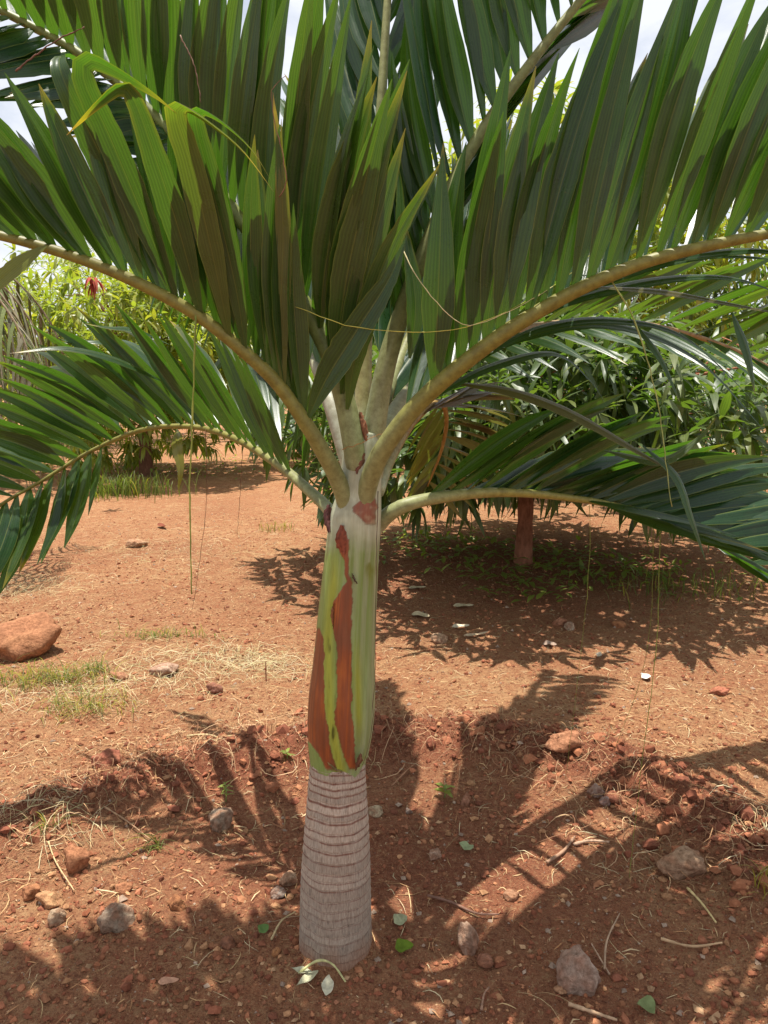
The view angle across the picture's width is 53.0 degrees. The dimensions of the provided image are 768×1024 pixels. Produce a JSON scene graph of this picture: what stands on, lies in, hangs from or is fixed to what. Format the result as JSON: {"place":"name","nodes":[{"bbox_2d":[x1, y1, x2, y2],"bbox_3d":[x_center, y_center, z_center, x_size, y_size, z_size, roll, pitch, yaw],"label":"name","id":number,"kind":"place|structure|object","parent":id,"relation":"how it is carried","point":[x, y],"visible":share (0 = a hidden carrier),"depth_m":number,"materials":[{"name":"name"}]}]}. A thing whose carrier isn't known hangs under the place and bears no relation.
{"place":"outdoors","nodes":[
{"label":"outdoors","id":0,"kind":"place"},
{"bbox_2d":[0,386,767,1023],"bbox_3d":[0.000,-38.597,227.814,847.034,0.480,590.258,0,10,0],"label":"ground","id":1,"kind":"structure","parent":0,"point":[222,484],"depth_m":2.83,"materials":[{"name":"red soil"}]},
{"bbox_2d":[21,883,40,900],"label":"stone","id":2,"kind":"object","parent":1,"relation":"on","point":[29,892],"visible":0.96,"depth_m":2.14,"materials":[{"name":"brown stone"}]},
{"bbox_2d":[0,612,61,662],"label":"boulder","id":3,"kind":"object","parent":1,"relation":"on","point":[34,635],"visible":0.95,"depth_m":3.99,"materials":[{"name":"stone"}]},
{"bbox_2d":[22,807,71,842],"bbox_3d":[-1.069,0.965,2.388,0.211,0.058,0.151,0,10,0],"label":"grass tuft","id":4,"kind":"object","parent":1,"relation":"on","point":[43,819],"visible":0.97,"depth_m":2.41,"materials":[{"name":"plant"}]},
{"bbox_2d":[0,279,94,493],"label":"dry palm","id":5,"kind":"object","parent":1,"relation":"on","point":[23,327],"visible":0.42,"depth_m":5.46,"materials":[{"name":"grey plant"}]},
{"bbox_2d":[35,891,64,908],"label":"stone","id":6,"kind":"object","parent":1,"relation":"on","point":[49,899],"visible":0.98,"depth_m":2.11,"materials":[{"name":"beige stone"}]},
{"bbox_2d":[47,908,65,926],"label":"stone","id":7,"kind":"object","parent":1,"relation":"on","point":[56,917],"visible":1,"depth_m":2.04,"materials":[{"name":"grey stone"}]},
{"bbox_2d":[47,841,73,890],"bbox_3d":[-0.948,1.032,2.252,0.008,0.035,0.236,-8,13,-38],"label":"twig","id":8,"kind":"object","parent":1,"relation":"on","point":[48,842],"visible":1,"depth_m":2.27,"materials":[{"name":"wood"}]},
{"bbox_2d":[0,650,128,700],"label":"grass tuft","id":9,"kind":"object","parent":1,"relation":"on","point":[47,673],"visible":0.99,"depth_m":3.66,"materials":[{"name":"green plant"}]},
{"bbox_2d":[0,682,151,728],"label":"grass tuft","id":10,"kind":"object","parent":1,"relation":"on","point":[80,702],"visible":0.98,"depth_m":3.35,"materials":[{"name":"plant"}]},
{"bbox_2d":[63,843,89,874],"bbox_3d":[-0.914,1.032,2.288,0.069,0.083,0.076,-9,14,-42],"label":"stone","id":11,"kind":"object","parent":1,"relation":"on","point":[77,858],"visible":0.98,"depth_m":2.27,"materials":[{"name":"brown stone"}]},
{"bbox_2d":[2,244,164,420],"bbox_3d":[-7.704,-3.721,17.021,7.576,4.417,6.522,0,10,0],"label":"mango tree","id":12,"kind":"object","parent":1,"relation":"on","point":[52,257],"visible":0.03,"depth_m":15.70,"materials":[{"name":"green plant"}]},
{"bbox_2d":[69,655,109,675],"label":"grass tuft","id":13,"kind":"object","parent":1,"relation":"on","point":[98,667],"visible":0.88,"depth_m":3.79,"materials":[{"name":"plant"}]},
{"bbox_2d":[91,748,122,768],"bbox_3d":[-1.016,0.915,2.818,0.113,0.090,0.088,-2,10,-11],"label":"stone","id":14,"kind":"object","parent":1,"relation":"on","point":[108,755],"visible":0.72,"depth_m":2.80,"materials":[{"name":"brown stone"}]},
{"bbox_2d":[96,902,135,933],"bbox_3d":[-0.710,1.084,2.046,0.085,0.077,0.076,2,10,12],"label":"stone","id":15,"kind":"object","parent":1,"relation":"on","point":[116,917],"visible":0.98,"depth_m":2.03,"materials":[{"name":"grey stone"}]},
{"bbox_2d":[109,672,128,680],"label":"stone","id":16,"kind":"object","parent":1,"relation":"on","point":[121,675],"visible":0.84,"depth_m":3.68,"materials":[{"name":"brown stone"}]},
{"bbox_2d":[115,882,132,894],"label":"stone","id":17,"kind":"object","parent":1,"relation":"on","point":[121,888],"visible":0.92,"depth_m":2.18,"materials":[{"name":"stone"}]},
{"bbox_2d":[52,466,205,500],"bbox_3d":[-3.192,-0.373,9.389,2.062,0.370,1.246,0,10,0],"label":"grass tuft","id":18,"kind":"object","parent":1,"relation":"on","point":[120,488],"visible":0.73,"depth_m":9.36,"materials":[{"name":"green plant"}]},
{"bbox_2d":[104,806,153,841],"bbox_3d":[-0.818,0.999,2.473,0.242,0.042,0.013,7,12,33],"label":"twig","id":19,"kind":"object","parent":1,"relation":"on","point":[121,817],"visible":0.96,"depth_m":2.49,"materials":[{"name":"wood"}]},
{"bbox_2d":[125,539,147,547],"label":"stone","id":20,"kind":"object","parent":1,"relation":"on","point":[136,543],"visible":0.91,"depth_m":6.52,"materials":[{"name":"brown stone"}]},
{"bbox_2d":[117,828,181,856],"bbox_3d":[-0.723,1.018,2.384,0.218,0.060,0.157,-2,10,-11],"label":"grass tuft","id":21,"kind":"object","parent":1,"relation":"on","point":[157,842],"visible":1,"depth_m":2.39,"materials":[{"name":"green plant"}]},
{"bbox_2d":[0,244,311,476],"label":"mango tree","id":22,"kind":"object","parent":1,"relation":"on","point":[132,300],"visible":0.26,"depth_m":10.59,"materials":[{"name":"green plant"}]},
{"bbox_2d":[95,618,223,644],"bbox_3d":[-1.268,0.667,4.330,0.749,0.089,0.348,0,10,0],"label":"grass tuft","id":23,"kind":"object","parent":1,"relation":"on","point":[166,633],"visible":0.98,"depth_m":4.32,"materials":[{"name":"beige plant"}]},
{"bbox_2d":[148,662,178,676],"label":"stone","id":24,"kind":"object","parent":1,"relation":"on","point":[167,668],"visible":0.94,"depth_m":3.74,"materials":[{"name":"stone"}]},
{"bbox_2d":[158,977,178,984],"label":"stone","id":25,"kind":"object","parent":1,"relation":"on","point":[163,980],"visible":1,"depth_m":1.84,"materials":[{"name":"brown stone"}]},
{"bbox_2d":[167,894,185,911],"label":"stone","id":26,"kind":"object","parent":1,"relation":"on","point":[175,902],"visible":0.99,"depth_m":2.12,"materials":[{"name":"brown stone"}]},
{"bbox_2d":[187,734,229,743],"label":"twig","id":27,"kind":"object","parent":1,"relation":"on","point":[191,735],"visible":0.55,"depth_m":3.06,"materials":[{"name":"wood"}]},
{"bbox_2d":[206,682,222,693],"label":"stone","id":28,"kind":"object","parent":1,"relation":"on","point":[213,687],"visible":0.84,"depth_m":3.53,"materials":[{"name":"brown stone"}]},
{"bbox_2d":[208,807,232,832],"bbox_3d":[-0.526,1.003,2.490,0.059,0.102,0.081,9,13,42],"label":"stone","id":29,"kind":"object","parent":1,"relation":"on","point":[220,818],"visible":0.93,"depth_m":2.47,"materials":[{"name":"grey stone"}]},
{"bbox_2d":[218,780,232,801],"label":"seedling","id":30,"kind":"object","parent":1,"relation":"on","point":[226,790],"visible":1,"depth_m":2.61,"materials":[{"name":"green plant"}]},
{"bbox_2d":[220,935,235,949],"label":"stone","id":31,"kind":"object","parent":1,"relation":"on","point":[227,942],"visible":1,"depth_m":1.97,"materials":[{"name":"brown stone"}]},
{"bbox_2d":[258,924,268,932],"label":"fallen leaf","id":32,"kind":"object","parent":1,"relation":"on","point":[263,928],"visible":1,"depth_m":2.01,"materials":[{"name":"green plant"}]},
{"bbox_2d":[271,947,280,956],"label":"stone","id":33,"kind":"object","parent":1,"relation":"on","point":[276,951],"visible":1,"depth_m":1.93,"materials":[{"name":"brown stone"}]},
{"bbox_2d":[257,521,294,532],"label":"grass tuft","id":34,"kind":"object","parent":1,"relation":"on","point":[275,525],"visible":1,"depth_m":7.21,"materials":[{"name":"beige plant"}]},
{"bbox_2d":[270,885,285,899],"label":"stone","id":35,"kind":"object","parent":1,"relation":"on","point":[277,892],"visible":1,"depth_m":2.16,"materials":[{"name":"grey stone"}]},
{"bbox_2d":[270,911,295,940],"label":"twig","id":36,"kind":"object","parent":1,"relation":"on","point":[274,932],"visible":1,"depth_m":2.02,"materials":[{"name":"wood"}]},
{"bbox_2d":[280,748,294,757],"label":"seedling","id":37,"kind":"object","parent":1,"relation":"on","point":[284,752],"visible":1,"depth_m":2.82,"materials":[{"name":"green plant"}]},
{"bbox_2d":[279,870,297,886],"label":"stone","id":38,"kind":"object","parent":1,"relation":"on","point":[288,878],"visible":0.99,"depth_m":2.21,"materials":[{"name":"stone"}]},
{"bbox_2d":[291,966,311,972],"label":"fallen leaf","id":39,"kind":"object","parent":1,"relation":"on","point":[299,968],"visible":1,"depth_m":1.87,"materials":[{"name":"plant"}]},
{"bbox_2d":[296,970,318,985],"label":"fallen leaf","id":40,"kind":"object","parent":1,"relation":"on","point":[306,977],"visible":1,"depth_m":1.85,"materials":[{"name":"plant"}]},
{"bbox_2d":[249,340,377,426],"bbox_3d":[0.239,-2.813,13.733,6.197,3.765,4.996,0,10,0],"label":"mango tree","id":41,"kind":"object","parent":1,"relation":"on","point":[313,379],"depth_m":12.30,"materials":[{"name":"green plant"}]},
{"bbox_2d":[298,959,345,981],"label":"twig","id":42,"kind":"object","parent":1,"relation":"on","point":[316,961],"visible":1,"depth_m":1.86,"materials":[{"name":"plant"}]},
{"bbox_2d":[321,975,333,994],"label":"fallen leaf","id":43,"kind":"object","parent":1,"relation":"on","point":[327,984],"visible":1,"depth_m":1.83,"materials":[{"name":"grey plant"}]},
{"bbox_2d":[368,805,382,817],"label":"stone","id":44,"kind":"object","parent":1,"relation":"on","point":[375,811],"visible":0.99,"depth_m":2.56,"materials":[{"name":"grey stone"}]},
{"bbox_2d":[0,0,767,971],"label":"palm tree","id":45,"kind":"object","parent":1,"relation":"on","point":[316,238],"visible":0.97,"depth_m":1.62,"materials":[{"name":"green plant"}]},
{"bbox_2d":[0,511,767,1023],"bbox_3d":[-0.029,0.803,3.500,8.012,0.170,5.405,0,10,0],"label":"soil crumbs","id":46,"kind":"object","parent":1,"relation":"on","point":[214,1010],"visible":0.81,"depth_m":2.40,"materials":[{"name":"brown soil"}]},
{"bbox_2d":[0,708,767,1007],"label":"soil clods","id":47,"kind":"object","parent":1,"relation":"on","point":[663,828],"visible":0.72,"depth_m":2.66,"materials":[{"name":"brown soil"}]},
{"bbox_2d":[0,488,767,1023],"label":"straw litter","id":48,"kind":"object","parent":1,"relation":"on","point":[210,660],"visible":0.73,"depth_m":3.60,"materials":[{"name":"beige plant"}]},
{"bbox_2d":[0,689,767,894],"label":"rootlets","id":49,"kind":"object","parent":1,"relation":"on","point":[484,720],"visible":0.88,"depth_m":2.71,"materials":[{"name":"plant"}]},
{"bbox_2d":[393,914,406,924],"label":"fallen leaf","id":50,"kind":"object","parent":1,"relation":"on","point":[400,919],"visible":1,"depth_m":2.06,"materials":[{"name":"plant"}]},
{"bbox_2d":[395,938,412,952],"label":"fallen leaf","id":51,"kind":"object","parent":1,"relation":"on","point":[402,945],"visible":1,"depth_m":1.96,"materials":[{"name":"green plant"}]},
{"bbox_2d":[391,760,420,786],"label":"twig","id":52,"kind":"object","parent":1,"relation":"on","point":[404,773],"visible":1,"depth_m":2.77,"materials":[{"name":"wood"}]},
{"bbox_2d":[406,808,412,813],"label":"stone","id":53,"kind":"object","parent":1,"relation":"on","point":[408,811],"visible":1,"depth_m":2.57,"materials":[{"name":"grey stone"}]},
{"bbox_2d":[409,586,425,588],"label":"fallen leaf","id":54,"kind":"object","parent":1,"relation":"on","point":[412,587],"visible":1,"depth_m":5.26,"materials":[{"name":"grey plant"}]},
{"bbox_2d":[412,611,429,616],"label":"fallen leaf","id":55,"kind":"object","parent":1,"relation":"on","point":[418,613],"visible":1,"depth_m":4.74,"materials":[{"name":"beige plant"}]},
{"bbox_2d":[100,454,761,602],"bbox_3d":[-0.787,-0.233,9.279,3.899,0.303,10.732,-9,13,-42],"label":"ground cover","id":56,"kind":"object","parent":1,"relation":"on","point":[556,551],"visible":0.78,"depth_m":5.72,"materials":[{"name":"green plant"}]},
{"bbox_2d":[429,848,441,860],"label":"stone","id":57,"kind":"object","parent":1,"relation":"on","point":[435,854],"visible":1,"depth_m":2.33,"materials":[{"name":"stone"}]},
{"bbox_2d":[430,633,447,643],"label":"stone","id":58,"kind":"object","parent":1,"relation":"on","point":[439,638],"visible":0.93,"depth_m":4.29,"materials":[{"name":"brown stone"}]},
{"bbox_2d":[434,782,454,797],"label":"seedling","id":59,"kind":"object","parent":1,"relation":"on","point":[445,787],"visible":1,"depth_m":2.65,"materials":[{"name":"green plant"}]},
{"bbox_2d":[452,624,468,627],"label":"fallen leaf","id":60,"kind":"object","parent":1,"relation":"on","point":[458,625],"visible":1,"depth_m":4.51,"materials":[{"name":"beige plant"}]},
{"bbox_2d":[427,894,498,915],"bbox_3d":[0.214,1.085,2.116,0.207,0.011,0.027,4,11,24],"label":"twig","id":61,"kind":"object","parent":1,"relation":"on","point":[452,902],"visible":1,"depth_m":2.12,"materials":[{"name":"wood"}]},
{"bbox_2d":[453,603,473,606],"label":"fallen leaf","id":62,"kind":"object","parent":1,"relation":"on","point":[459,605],"visible":1,"depth_m":4.88,"materials":[{"name":"grey plant"}]},
{"bbox_2d":[461,792,470,805],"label":"stone","id":63,"kind":"object","parent":1,"relation":"on","point":[466,799],"visible":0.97,"depth_m":2.61,"materials":[{"name":"brown stone"}]},
{"bbox_2d":[459,841,473,849],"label":"fallen leaf","id":64,"kind":"object","parent":1,"relation":"on","point":[465,845],"visible":1,"depth_m":2.37,"materials":[{"name":"green plant"}]},
{"bbox_2d":[457,921,478,955],"bbox_3d":[0.214,1.096,1.966,0.056,0.098,0.038,3,11,19],"label":"stone","id":65,"kind":"object","parent":1,"relation":"on","point":[468,938],"visible":0.96,"depth_m":1.95,"materials":[{"name":"grey stone"}]},
{"bbox_2d":[464,631,488,635],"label":"fallen leaf","id":66,"kind":"object","parent":1,"relation":"on","point":[470,634],"visible":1,"depth_m":4.36,"materials":[{"name":"grey plant"}]},
{"bbox_2d":[480,986,489,1010],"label":"twig","id":67,"kind":"object","parent":1,"relation":"on","point":[482,1002],"visible":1,"depth_m":1.79,"materials":[{"name":"wood"}]},
{"bbox_2d":[476,953,493,968],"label":"stone","id":68,"kind":"object","parent":1,"relation":"on","point":[484,960],"visible":1,"depth_m":1.91,"materials":[{"name":"brown stone"}]},
{"bbox_2d":[227,281,767,564],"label":"mango tree","id":69,"kind":"object","parent":1,"relation":"on","point":[568,384],"visible":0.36,"depth_m":4.50,"materials":[{"name":"green plant"}]},
{"bbox_2d":[495,956,504,962],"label":"stone","id":70,"kind":"object","parent":1,"relation":"on","point":[498,959],"visible":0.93,"depth_m":1.92,"materials":[{"name":"brown stone"}]},
{"bbox_2d":[503,889,519,901],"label":"stone","id":71,"kind":"object","parent":1,"relation":"on","point":[510,895],"visible":1,"depth_m":2.16,"materials":[{"name":"brown stone"}]},
{"bbox_2d":[543,640,556,644],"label":"fallen leaf","id":72,"kind":"object","parent":1,"relation":"on","point":[546,642],"visible":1,"depth_m":4.20,"materials":[{"name":"beige plant"}]},
{"bbox_2d":[551,617,566,626],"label":"stone","id":73,"kind":"object","parent":1,"relation":"on","point":[559,621],"visible":0.94,"depth_m":4.54,"materials":[{"name":"brown stone"}]},
{"bbox_2d":[554,985,566,994],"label":"stone","id":74,"kind":"object","parent":1,"relation":"on","point":[559,990],"visible":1,"depth_m":1.82,"materials":[{"name":"brown stone"}]},
{"bbox_2d":[546,836,575,863],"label":"twig","id":75,"kind":"object","parent":1,"relation":"on","point":[555,856],"visible":1,"depth_m":2.33,"materials":[{"name":"wood"}]},
{"bbox_2d":[544,730,582,752],"bbox_3d":[0.672,0.851,2.866,0.137,0.075,0.111,-5,11,-25],"label":"stone","id":76,"kind":"object","parent":1,"relation":"on","point":[561,742],"visible":1,"depth_m":2.83,"materials":[{"name":"orange stone"}]},
{"bbox_2d":[564,621,574,630],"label":"stone","id":77,"kind":"object","parent":1,"relation":"on","point":[568,626],"visible":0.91,"depth_m":4.47,"materials":[{"name":"grey stone"}]},
{"bbox_2d":[556,944,600,996],"bbox_3d":[0.461,1.104,1.845,0.103,0.140,0.083,8,13,38],"label":"stone","id":78,"kind":"object","parent":1,"relation":"on","point":[577,971],"visible":0.93,"depth_m":1.82,"materials":[{"name":"grey stone"}]},
{"bbox_2d":[573,839,609,845],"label":"twig","id":79,"kind":"object","parent":1,"relation":"on","point":[585,841],"visible":0.98,"depth_m":2.40,"materials":[{"name":"wood"}]},
{"bbox_2d":[568,1002,616,1020],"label":"twig","id":80,"kind":"object","parent":1,"relation":"on","point":[581,1008],"visible":1,"depth_m":1.76,"materials":[{"name":"wood"}]},
{"bbox_2d":[587,783,604,797],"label":"stone","id":81,"kind":"object","parent":1,"relation":"on","point":[597,789],"visible":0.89,"depth_m":2.65,"materials":[{"name":"grey stone"}]},
{"bbox_2d":[430,69,767,377],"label":"mango tree","id":82,"kind":"object","parent":1,"relation":"on","point":[705,268],"visible":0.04,"depth_m":9.28,"materials":[{"name":"green plant"}]},
{"bbox_2d":[591,943,609,974],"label":"twig","id":83,"kind":"object","parent":1,"relation":"on","point":[608,972],"visible":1,"depth_m":1.92,"materials":[{"name":"wood"}]},
{"bbox_2d":[599,796,610,805],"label":"stone","id":84,"kind":"object","parent":1,"relation":"on","point":[604,800],"visible":1,"depth_m":2.60,"materials":[{"name":"grey stone"}]},
{"bbox_2d":[603,913,619,969],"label":"twig","id":85,"kind":"object","parent":1,"relation":"on","point":[605,949],"visible":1,"depth_m":1.95,"materials":[{"name":"wood"}]},
{"bbox_2d":[605,790,621,804],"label":"stone","id":86,"kind":"object","parent":1,"relation":"on","point":[614,798],"visible":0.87,"depth_m":2.60,"materials":[{"name":"orange stone"}]},
{"bbox_2d":[612,620,626,627],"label":"stone","id":87,"kind":"object","parent":1,"relation":"on","point":[618,624],"visible":1,"depth_m":4.51,"materials":[{"name":"brown stone"}]},
{"bbox_2d":[637,995,654,1013],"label":"fallen leaf","id":88,"kind":"object","parent":1,"relation":"on","point":[646,1002],"visible":1,"depth_m":1.78,"materials":[{"name":"green plant"}]},
{"bbox_2d":[641,673,650,678],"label":"fallen leaf","id":89,"kind":"object","parent":1,"relation":"on","point":[645,676],"visible":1,"depth_m":3.74,"materials":[{"name":"white plant"}]},
{"bbox_2d":[568,560,767,609],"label":"grass tuft","id":90,"kind":"object","parent":1,"relation":"on","point":[669,583],"visible":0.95,"depth_m":5.16,"materials":[{"name":"plant"}]},
{"bbox_2d":[656,845,706,879],"bbox_3d":[0.873,1.033,2.266,0.142,0.090,0.099,4,18,11],"label":"stone","id":91,"kind":"object","parent":1,"relation":"on","point":[687,861],"visible":0.97,"depth_m":2.23,"materials":[{"name":"stone"}]},
{"bbox_2d":[613,218,767,450],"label":"mango tree","id":92,"kind":"object","parent":1,"relation":"on","point":[753,305],"visible":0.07,"depth_m":10.86,"materials":[{"name":"green plant"}]},
{"bbox_2d":[661,937,722,947],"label":"twig","id":93,"kind":"object","parent":1,"relation":"on","point":[685,945],"visible":1,"depth_m":1.96,"materials":[{"name":"wood"}]},
{"bbox_2d":[686,887,716,922],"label":"twig","id":94,"kind":"object","parent":1,"relation":"on","point":[698,899],"visible":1,"depth_m":2.12,"materials":[{"name":"wood"}]},
{"bbox_2d":[661,292,767,358],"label":"mango tree","id":95,"kind":"object","parent":1,"relation":"on","point":[740,321],"depth_m":18.16,"materials":[{"name":"green plant"}]},
{"bbox_2d":[709,686,729,695],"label":"stone","id":96,"kind":"object","parent":1,"relation":"on","point":[720,691],"visible":1,"depth_m":3.57,"materials":[{"name":"brown stone"}]},
{"bbox_2d":[735,856,767,900],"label":"grass tuft","id":97,"kind":"object","parent":1,"relation":"on","point":[766,872],"visible":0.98,"depth_m":2.11,"materials":[{"name":"plant"}]},
{"bbox_2d":[0,0,767,363],"label":"sky","id":98,"kind":"structure","parent":0,"point":[654,12],"materials":[{"name":"white"}]}
]}

